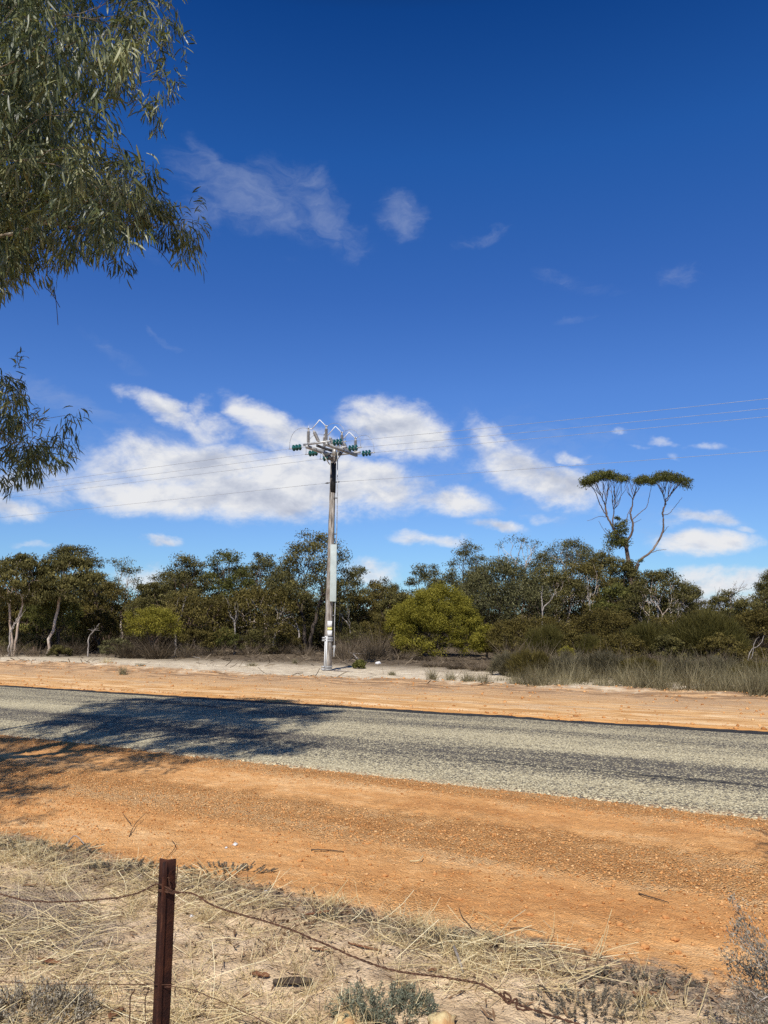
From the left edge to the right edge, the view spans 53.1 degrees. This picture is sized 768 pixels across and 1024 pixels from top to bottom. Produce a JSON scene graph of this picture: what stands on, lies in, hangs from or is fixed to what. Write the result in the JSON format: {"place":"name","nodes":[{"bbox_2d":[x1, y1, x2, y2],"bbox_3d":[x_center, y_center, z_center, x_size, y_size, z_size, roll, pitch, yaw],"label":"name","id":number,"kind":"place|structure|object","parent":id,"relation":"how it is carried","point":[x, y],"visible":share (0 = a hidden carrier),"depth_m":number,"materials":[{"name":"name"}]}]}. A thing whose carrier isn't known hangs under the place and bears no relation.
{"place":"outdoors","nodes":[
{"label":"outdoors","id":0,"kind":"place"},
{"bbox_2d":[0,822,767,1023],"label":"dry grass","id":1,"kind":"structure","parent":0,"point":[462,945],"depth_m":4.04,"materials":[{"name":"plant"}]},
{"bbox_2d":[0,630,767,1023],"bbox_3d":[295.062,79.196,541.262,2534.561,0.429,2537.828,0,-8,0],"label":"ground","id":2,"kind":"structure","parent":0,"point":[544,818],"depth_m":6.07,"materials":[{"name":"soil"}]},
{"bbox_2d":[0,632,39,653],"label":"dark green shrub","id":3,"kind":"object","parent":2,"relation":"on","point":[21,637],"visible":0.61,"depth_m":42.76,"materials":[{"name":"green plant"}]},
{"bbox_2d":[0,552,56,654],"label":"eucalypt tree","id":4,"kind":"object","parent":2,"relation":"on","point":[18,565],"visible":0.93,"depth_m":41.49,"materials":[{"name":"green plant"}]},
{"bbox_2d":[0,575,66,650],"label":"eucalypt tree","id":5,"kind":"object","parent":2,"relation":"on","point":[5,616],"visible":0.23,"depth_m":48.05,"materials":[{"name":"green plant"}]},
{"bbox_2d":[15,600,87,645],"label":"eucalypt tree","id":6,"kind":"object","parent":2,"relation":"on","point":[30,609],"visible":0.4,"depth_m":46.00,"materials":[{"name":"green plant"}]},
{"bbox_2d":[0,838,103,854],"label":"grey herb","id":7,"kind":"object","parent":2,"relation":"on","point":[90,850],"visible":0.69,"depth_m":6.04,"materials":[{"name":"plant"}]},
{"bbox_2d":[0,974,109,1023],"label":"grey herb","id":8,"kind":"object","parent":2,"relation":"on","point":[17,991],"visible":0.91,"depth_m":3.42,"materials":[{"name":"plant"}]},
{"bbox_2d":[35,593,83,644],"bbox_3d":[-18.593,6.294,44.059,2.472,3.774,2.518,5,-10,-33],"label":"dark green shrub","id":9,"kind":"object","parent":2,"relation":"on","point":[48,608],"visible":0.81,"depth_m":43.87,"materials":[{"name":"green plant"}]},
{"bbox_2d":[27,551,107,650],"bbox_3d":[-17.668,5.050,42.693,4.331,5.870,3.634,0,-8,0],"label":"eucalypt tree","id":10,"kind":"object","parent":2,"relation":"on","point":[65,584],"visible":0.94,"depth_m":42.35,"materials":[{"name":"green plant"}]},
{"bbox_2d":[53,635,91,655],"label":"twiggy shrub","id":11,"kind":"object","parent":2,"relation":"on","point":[81,651],"visible":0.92,"depth_m":41.30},
{"bbox_2d":[42,543,109,633],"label":"eucalypt tree","id":12,"kind":"object","parent":2,"relation":"on","point":[82,552],"visible":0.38,"depth_m":59.69,"materials":[{"name":"green plant"}]},
{"bbox_2d":[73,608,120,652],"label":"dark green shrub","id":13,"kind":"object","parent":2,"relation":"on","point":[106,621],"visible":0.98,"depth_m":45.31,"materials":[{"name":"green plant"}]},
{"bbox_2d":[64,580,139,646],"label":"eucalypt tree","id":14,"kind":"object","parent":2,"relation":"on","point":[111,595],"visible":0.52,"depth_m":49.31,"materials":[{"name":"green plant"}]},
{"bbox_2d":[60,625,145,650],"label":"understorey thicket","id":15,"kind":"object","parent":2,"relation":"on","point":[93,645],"visible":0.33,"depth_m":49.40,"materials":[{"name":"plant"}]},
{"bbox_2d":[0,0,211,502],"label":"gum tree","id":16,"kind":"object","parent":2,"relation":"on","point":[30,149],"visible":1,"depth_m":7.67,"materials":[{"name":"green plant"}]},
{"bbox_2d":[97,637,134,656],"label":"dark green shrub","id":17,"kind":"object","parent":2,"relation":"on","point":[122,641],"visible":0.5,"depth_m":39.24,"materials":[{"name":"green plant"}]},
{"bbox_2d":[80,858,158,872],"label":"grey herb","id":18,"kind":"object","parent":2,"relation":"on","point":[94,866],"visible":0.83,"depth_m":5.57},
{"bbox_2d":[106,556,144,634],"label":"eucalypt tree","id":19,"kind":"object","parent":2,"relation":"on","point":[126,571],"visible":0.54,"depth_m":57.80,"materials":[{"name":"green plant"}]},
{"bbox_2d":[100,630,157,658],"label":"twiggy shrub","id":20,"kind":"object","parent":2,"relation":"on","point":[128,653],"visible":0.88,"depth_m":38.19,"materials":[{"name":"plant"}]},
{"bbox_2d":[120,604,184,657],"bbox_3d":[-11.765,6.072,39.012,3.377,2.772,2.870,0,-8,0],"label":"yellow green shrub","id":21,"kind":"object","parent":2,"relation":"on","point":[161,618],"visible":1,"depth_m":38.76,"materials":[{"name":"green plant"}]},
{"bbox_2d":[120,582,186,648],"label":"eucalypt tree","id":22,"kind":"object","parent":2,"relation":"on","point":[142,601],"visible":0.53,"depth_m":46.26,"materials":[{"name":"green plant"}]},
{"bbox_2d":[126,628,189,659],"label":"twiggy shrub","id":23,"kind":"object","parent":2,"relation":"on","point":[155,652],"visible":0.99,"depth_m":37.84,"materials":[{"name":"plant"}]},
{"bbox_2d":[122,627,203,649],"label":"understorey thicket","id":24,"kind":"object","parent":2,"relation":"on","point":[167,640],"visible":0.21,"depth_m":50.43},
{"bbox_2d":[155,638,208,657],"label":"twiggy shrub","id":25,"kind":"object","parent":2,"relation":"on","point":[187,653],"visible":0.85,"depth_m":39.30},
{"bbox_2d":[146,551,219,646],"bbox_3d":[-12.921,5.737,49.699,5.658,6.495,4.816,0,-8,0],"label":"eucalypt tree","id":26,"kind":"object","parent":2,"relation":"on","point":[187,562],"visible":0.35,"depth_m":49.45,"materials":[{"name":"green plant"}]},
{"bbox_2d":[177,626,220,655],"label":"dark green shrub","id":27,"kind":"object","parent":2,"relation":"on","point":[207,642],"visible":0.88,"depth_m":41.66,"materials":[{"name":"green plant"}]},
{"bbox_2d":[150,587,249,653],"bbox_3d":[-10.563,6.192,43.538,5.852,3.840,4.940,0,-8,0],"label":"eucalypt tree","id":28,"kind":"object","parent":2,"relation":"on","point":[200,610],"visible":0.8,"depth_m":42.84,"materials":[{"name":"plant"}]},
{"bbox_2d":[203,627,243,652],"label":"dark green shrub","id":29,"kind":"object","parent":2,"relation":"on","point":[220,640],"visible":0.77,"depth_m":42.22,"materials":[{"name":"green plant"}]},
{"bbox_2d":[195,548,255,649],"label":"eucalypt tree","id":30,"kind":"object","parent":2,"relation":"on","point":[227,585],"visible":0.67,"depth_m":50.40,"materials":[{"name":"green plant"}]},
{"bbox_2d":[182,860,277,877],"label":"grey herb","id":31,"kind":"object","parent":2,"relation":"on","point":[232,867],"visible":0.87,"depth_m":5.59,"materials":[{"name":"plant"}]},
{"bbox_2d":[209,563,271,633],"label":"eucalypt tree","id":32,"kind":"object","parent":2,"relation":"on","point":[252,575],"visible":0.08,"depth_m":54.53,"materials":[{"name":"green plant"}]},
{"bbox_2d":[212,585,305,652],"bbox_3d":[-7.233,6.199,44.480,5.484,4.060,4.359,0,-8,0],"label":"eucalypt tree","id":33,"kind":"object","parent":2,"relation":"on","point":[254,599],"visible":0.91,"depth_m":43.75,"materials":[{"name":"green plant"}]},
{"bbox_2d":[236,551,284,635],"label":"eucalypt tree","id":34,"kind":"object","parent":2,"relation":"on","point":[263,564],"visible":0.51,"depth_m":52.88,"materials":[{"name":"green plant"}]},
{"bbox_2d":[241,626,280,652],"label":"dark green shrub","id":35,"kind":"object","parent":2,"relation":"on","point":[255,635],"visible":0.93,"depth_m":43.15,"materials":[{"name":"green plant"}]},
{"bbox_2d":[271,632,305,653],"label":"dark green shrub","id":36,"kind":"object","parent":2,"relation":"on","point":[285,638],"visible":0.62,"depth_m":44.17,"materials":[{"name":"green plant"}]},
{"bbox_2d":[0,858,579,1023],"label":"wire fence","id":37,"kind":"object","parent":2,"relation":"on","point":[166,884],"visible":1,"depth_m":2.59,"materials":[{"name":"metal"}]},
{"bbox_2d":[273,976,311,984],"bbox_3d":[-0.442,2.269,3.714,0.191,0.025,0.063,0,-8,0],"label":"bark piece","id":38,"kind":"object","parent":2,"relation":"on","point":[291,980],"visible":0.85,"depth_m":3.72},
{"bbox_2d":[274,592,336,646],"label":"eucalypt tree","id":39,"kind":"object","parent":2,"relation":"on","point":[309,616],"visible":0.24,"depth_m":48.96,"materials":[{"name":"green plant"}]},
{"bbox_2d":[263,528,364,652],"bbox_3d":[-4.178,4.696,45.865,6.350,7.494,5.253,0,-8,0],"label":"eucalypt tree","id":40,"kind":"object","parent":2,"relation":"on","point":[313,546],"visible":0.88,"depth_m":45.43,"materials":[{"name":"green plant"}]},
{"bbox_2d":[306,617,351,647],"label":"dark green shrub","id":41,"kind":"object","parent":2,"relation":"on","point":[317,633],"visible":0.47,"depth_m":47.28,"materials":[{"name":"green plant"}]},
{"bbox_2d":[289,420,374,670],"bbox_3d":[-1.999,1.425,29.159,2.560,9.606,2.368,-4,-9,29],"label":"power pole","id":42,"kind":"object","parent":2,"relation":"on","point":[331,580],"visible":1,"depth_m":29.00,"materials":[{"name":"metal"}]},
{"bbox_2d":[315,637,365,658],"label":"twiggy shrub","id":43,"kind":"object","parent":2,"relation":"on","point":[342,654],"visible":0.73,"depth_m":38.19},
{"bbox_2d":[300,907,387,922],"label":"grey herb","id":44,"kind":"object","parent":2,"relation":"on","point":[367,915],"visible":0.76,"depth_m":4.55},
{"bbox_2d":[335,565,370,650],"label":"eucalypt tree","id":45,"kind":"object","parent":2,"relation":"on","point":[360,570],"visible":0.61,"depth_m":46.76,"materials":[{"name":"green plant"}]},
{"bbox_2d":[333,621,373,649],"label":"dark green shrub","id":46,"kind":"object","parent":2,"relation":"on","point":[354,626],"visible":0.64,"depth_m":45.16,"materials":[{"name":"green plant"}]},
{"bbox_2d":[332,590,389,643],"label":"eucalypt tree","id":47,"kind":"object","parent":2,"relation":"on","point":[355,615],"visible":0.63,"depth_m":49.14,"materials":[{"name":"green plant"}]},
{"bbox_2d":[342,622,397,655],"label":"twiggy shrub","id":48,"kind":"object","parent":2,"relation":"on","point":[379,643],"visible":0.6,"depth_m":40.33,"materials":[{"name":"plant"}]},
{"bbox_2d":[346,634,396,659],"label":"twiggy shrub","id":49,"kind":"object","parent":2,"relation":"on","point":[371,653],"visible":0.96,"depth_m":36.84,"materials":[{"name":"plant"}]},
{"bbox_2d":[355,615,388,650],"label":"dark green shrub","id":50,"kind":"object","parent":2,"relation":"on","point":[371,626],"visible":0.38,"depth_m":45.19,"materials":[{"name":"green plant"}]},
{"bbox_2d":[0,604,745,646],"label":"distant trees","id":51,"kind":"object","parent":2,"relation":"on","point":[292,628],"visible":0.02,"depth_m":61.72,"materials":[{"name":"green plant"}]},
{"bbox_2d":[358,576,398,624],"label":"eucalypt tree","id":52,"kind":"object","parent":2,"relation":"on","point":[378,586],"visible":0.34,"depth_m":54.49,"materials":[{"name":"green plant"}]},
{"bbox_2d":[323,976,442,1023],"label":"silver herb","id":53,"kind":"object","parent":2,"relation":"on","point":[403,997],"visible":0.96,"depth_m":3.44,"materials":[{"name":"plant"}]},
{"bbox_2d":[0,645,767,696],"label":"twig litter","id":54,"kind":"object","parent":2,"relation":"on","point":[408,662],"visible":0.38,"depth_m":36.01,"materials":[{"name":"wood"}]},
{"bbox_2d":[372,618,406,653],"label":"dark green shrub","id":55,"kind":"object","parent":2,"relation":"on","point":[380,632],"visible":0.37,"depth_m":43.33,"materials":[{"name":"green plant"}]},
{"bbox_2d":[370,586,419,650],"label":"eucalypt tree","id":56,"kind":"object","parent":2,"relation":"on","point":[396,596],"visible":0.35,"depth_m":48.27,"materials":[{"name":"green plant"}]},
{"bbox_2d":[381,600,422,638],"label":"yellow green shrub","id":57,"kind":"object","parent":2,"relation":"on","point":[391,615],"visible":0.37,"depth_m":41.40,"materials":[{"name":"green plant"}]},
{"bbox_2d":[403,562,447,632],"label":"eucalypt tree","id":58,"kind":"object","parent":2,"relation":"on","point":[425,576],"visible":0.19,"depth_m":55.72,"materials":[{"name":"green plant"}]},
{"bbox_2d":[390,580,485,656],"bbox_3d":[2.818,5.510,39.643,5.162,4.081,4.163,0,-8,0],"label":"yellow green shrub","id":59,"kind":"object","parent":2,"relation":"on","point":[433,598],"visible":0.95,"depth_m":38.98,"materials":[{"name":"green plant"}]},
{"bbox_2d":[427,1010,456,1023],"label":"rock","id":60,"kind":"object","parent":2,"relation":"on","point":[444,1017],"visible":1,"depth_m":3.30,"materials":[{"name":"stone"}]},
{"bbox_2d":[392,926,505,949],"bbox_3d":[0.360,2.362,4.274,0.645,0.082,0.352,0,-8,0],"label":"grey herb","id":61,"kind":"object","parent":2,"relation":"on","point":[447,936],"visible":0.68,"depth_m":4.27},
{"bbox_2d":[425,570,476,646],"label":"eucalypt tree","id":62,"kind":"object","parent":2,"relation":"on","point":[450,578],"visible":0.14,"depth_m":53.38,"materials":[{"name":"green plant"}]},
{"bbox_2d":[442,538,494,644],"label":"eucalypt tree","id":63,"kind":"object","parent":2,"relation":"on","point":[465,555],"visible":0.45,"depth_m":59.41,"materials":[{"name":"green plant"}]},
{"bbox_2d":[452,569,514,628],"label":"eucalypt tree","id":64,"kind":"object","parent":2,"relation":"on","point":[492,618],"visible":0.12,"depth_m":51.45,"materials":[{"name":"green plant"}]},
{"bbox_2d":[467,623,500,659],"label":"yellow green shrub","id":65,"kind":"object","parent":2,"relation":"on","point":[477,638],"visible":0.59,"depth_m":36.34,"materials":[{"name":"green plant"}]},
{"bbox_2d":[450,554,563,632],"bbox_3d":[7.834,5.838,49.695,7.357,6.215,6.138,0,-8,0],"label":"eucalypt tree","id":66,"kind":"object","parent":2,"relation":"on","point":[513,590],"visible":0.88,"depth_m":48.79,"materials":[{"name":"green plant"}]},
{"bbox_2d":[484,649,530,675],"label":"heath shrub","id":67,"kind":"object","parent":2,"relation":"on","point":[498,661],"visible":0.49,"depth_m":25.87,"materials":[{"name":"green plant"}]},
{"bbox_2d":[489,631,526,655],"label":"dark green shrub","id":68,"kind":"object","parent":2,"relation":"on","point":[504,639],"visible":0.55,"depth_m":31.42,"materials":[{"name":"green plant"}]},
{"bbox_2d":[495,534,549,630],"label":"eucalypt tree","id":69,"kind":"object","parent":2,"relation":"on","point":[524,541],"visible":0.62,"depth_m":63.09,"materials":[{"name":"green plant"}]},
{"bbox_2d":[503,645,551,676],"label":"heath shrub","id":70,"kind":"object","parent":2,"relation":"on","point":[522,655],"visible":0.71,"depth_m":24.89,"materials":[{"name":"green plant"}]},
{"bbox_2d":[482,614,578,654],"bbox_3d":[6.864,5.800,35.473,4.642,2.275,3.625,0,-8,0],"label":"dark green shrub","id":71,"kind":"object","parent":2,"relation":"on","point":[514,626],"visible":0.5,"depth_m":35.13,"materials":[{"name":"green plant"}]},
{"bbox_2d":[521,620,572,656],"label":"needle shrub","id":72,"kind":"object","parent":2,"relation":"on","point":[544,633],"visible":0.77,"depth_m":31.21,"materials":[{"name":"green plant"}]},
{"bbox_2d":[520,564,593,628],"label":"eucalypt tree","id":73,"kind":"object","parent":2,"relation":"on","point":[550,578],"visible":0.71,"depth_m":50.01,"materials":[{"name":"green plant"}]},
{"bbox_2d":[527,536,607,624],"bbox_3d":[13.667,5.835,56.660,6.674,8.115,5.780,0,-8,0],"label":"eucalypt tree","id":74,"kind":"object","parent":2,"relation":"on","point":[568,544],"visible":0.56,"depth_m":56.31,"materials":[{"name":"green plant"}]},
{"bbox_2d":[545,644,590,677],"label":"heath shrub","id":75,"kind":"object","parent":2,"relation":"on","point":[555,659],"visible":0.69,"depth_m":24.34,"materials":[{"name":"green plant"}]},
{"bbox_2d":[555,629,587,661],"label":"dark green shrub","id":76,"kind":"object","parent":2,"relation":"on","point":[569,635],"visible":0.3,"depth_m":31.00,"materials":[{"name":"green plant"}]},
{"bbox_2d":[546,558,617,630],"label":"eucalypt tree","id":77,"kind":"object","parent":2,"relation":"on","point":[584,569],"visible":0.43,"depth_m":51.33,"materials":[{"name":"green plant"}]},
{"bbox_2d":[572,631,604,656],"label":"needle shrub","id":78,"kind":"object","parent":2,"relation":"on","point":[588,642],"visible":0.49,"depth_m":30.38,"materials":[{"name":"green plant"}]},
{"bbox_2d":[516,981,665,1023],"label":"grey herb","id":79,"kind":"object","parent":2,"relation":"on","point":[606,991],"visible":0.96,"depth_m":3.45,"materials":[{"name":"plant"}]},
{"bbox_2d":[564,605,637,645],"bbox_3d":[10.096,5.610,35.505,4.175,2.647,3.373,0,-8,0],"label":"dark green shrub","id":80,"kind":"object","parent":2,"relation":"on","point":[584,621],"visible":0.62,"depth_m":35.13,"materials":[{"name":"green plant"}]},
{"bbox_2d":[569,545,632,626],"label":"eucalypt tree","id":81,"kind":"object","parent":2,"relation":"on","point":[608,560],"visible":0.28,"depth_m":53.49,"materials":[{"name":"green plant"}]},
{"bbox_2d":[582,645,627,678],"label":"heath shrub","id":82,"kind":"object","parent":2,"relation":"on","point":[602,659],"visible":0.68,"depth_m":24.27,"materials":[{"name":"green plant"}]},
{"bbox_2d":[586,582,645,633],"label":"eucalypt tree","id":83,"kind":"object","parent":2,"relation":"on","point":[615,588],"visible":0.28,"depth_m":48.41,"materials":[{"name":"green plant"}]},
{"bbox_2d":[589,630,648,659],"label":"dark green shrub","id":84,"kind":"object","parent":2,"relation":"on","point":[613,641],"visible":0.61,"depth_m":29.33,"materials":[{"name":"green plant"}]},
{"bbox_2d":[607,558,648,625],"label":"eucalypt tree","id":85,"kind":"object","parent":2,"relation":"on","point":[627,568],"visible":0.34,"depth_m":52.64,"materials":[{"name":"green plant"}]},
{"bbox_2d":[568,964,702,991],"bbox_3d":[1.234,2.304,3.811,0.657,0.085,0.283,0,-8,0],"label":"grey herb","id":86,"kind":"object","parent":2,"relation":"on","point":[632,971],"visible":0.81,"depth_m":3.81,"materials":[{"name":"plant"}]},
{"bbox_2d":[578,468,692,583],"bbox_3d":[19.516,3.165,58.184,9.918,13.623,4.891,0,-8,0],"label":"eucalypt tree","id":87,"kind":"object","parent":2,"relation":"on","point":[616,540],"visible":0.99,"depth_m":58.24,"materials":[{"name":"green plant"}]},
{"bbox_2d":[617,653,663,679],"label":"heath shrub","id":88,"kind":"object","parent":2,"relation":"on","point":[639,659],"visible":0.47,"depth_m":23.80,"materials":[{"name":"green plant"}]},
{"bbox_2d":[620,618,665,659],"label":"needle shrub","id":89,"kind":"object","parent":2,"relation":"on","point":[646,633],"visible":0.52,"depth_m":30.86,"materials":[{"name":"green plant"}]},
{"bbox_2d":[616,567,703,623],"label":"eucalypt tree","id":90,"kind":"object","parent":2,"relation":"on","point":[686,595],"visible":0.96,"depth_m":46.48,"materials":[{"name":"green plant"}]},
{"bbox_2d":[649,632,698,662],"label":"dark green shrub","id":91,"kind":"object","parent":2,"relation":"on","point":[668,641],"visible":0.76,"depth_m":28.83,"materials":[{"name":"green plant"}]},
{"bbox_2d":[654,653,705,681],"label":"heath shrub","id":92,"kind":"object","parent":2,"relation":"on","point":[688,664],"visible":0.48,"depth_m":23.34,"materials":[{"name":"green plant"}]},
{"bbox_2d":[654,604,751,659],"bbox_3d":[12.406,4.726,29.598,3.888,2.726,3.333,0,-8,0],"label":"needle shrub","id":93,"kind":"object","parent":2,"relation":"on","point":[696,629],"visible":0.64,"depth_m":29.05,"materials":[{"name":"green plant"}]},
{"bbox_2d":[691,654,743,680],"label":"heath shrub","id":94,"kind":"object","parent":2,"relation":"on","point":[713,659],"visible":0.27,"depth_m":23.41,"materials":[{"name":"green plant"}]},
{"bbox_2d":[694,632,747,663],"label":"dark green shrub","id":95,"kind":"object","parent":2,"relation":"on","point":[715,647],"visible":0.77,"depth_m":27.89,"materials":[{"name":"green plant"}]},
{"bbox_2d":[701,588,757,635],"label":"eucalypt tree","id":96,"kind":"object","parent":2,"relation":"on","point":[740,604],"visible":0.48,"depth_m":51.23,"materials":[{"name":"green plant"}]},
{"bbox_2d":[718,891,767,1023],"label":"grey shrub","id":97,"kind":"object","parent":2,"relation":"on","point":[750,972],"visible":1,"depth_m":2.81,"materials":[{"name":"plant"}]},
{"bbox_2d":[722,644,767,664],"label":"dark green shrub","id":98,"kind":"object","parent":2,"relation":"on","point":[758,651],"visible":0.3,"depth_m":28.09,"materials":[{"name":"green plant"}]},
{"bbox_2d":[726,657,767,677],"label":"heath shrub","id":99,"kind":"object","parent":2,"relation":"on","point":[749,662],"visible":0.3,"depth_m":22.95,"materials":[{"name":"green plant"}]},
{"bbox_2d":[731,608,767,645],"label":"dark green shrub","id":100,"kind":"object","parent":2,"relation":"on","point":[758,618],"visible":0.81,"depth_m":33.28,"materials":[{"name":"green plant"}]},
{"bbox_2d":[746,579,767,610],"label":"eucalypt tree","id":101,"kind":"object","parent":2,"relation":"on","point":[759,584],"visible":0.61,"depth_m":54.71,"materials":[{"name":"green plant"}]},
{"bbox_2d":[0,685,767,819],"bbox_3d":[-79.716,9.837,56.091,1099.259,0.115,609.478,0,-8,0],"label":"road","id":102,"kind":"structure","parent":0,"point":[710,767],"depth_m":11.27,"materials":[{"name":"asphalt"}]},
{"bbox_2d":[0,723,766,822],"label":"loose road chips","id":103,"kind":"object","parent":102,"relation":"on","point":[352,766],"visible":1,"depth_m":9.45,"materials":[{"name":"gravel"}]},
{"bbox_2d":[0,0,767,618],"label":"sky","id":104,"kind":"structure","parent":0,"point":[424,217],"materials":[{"name":"blue"}]},
{"bbox_2d":[472,647,767,696],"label":"roadside grass","id":105,"kind":"structure","parent":0,"point":[755,684],"depth_m":20.54,"materials":[{"name":"plant"}]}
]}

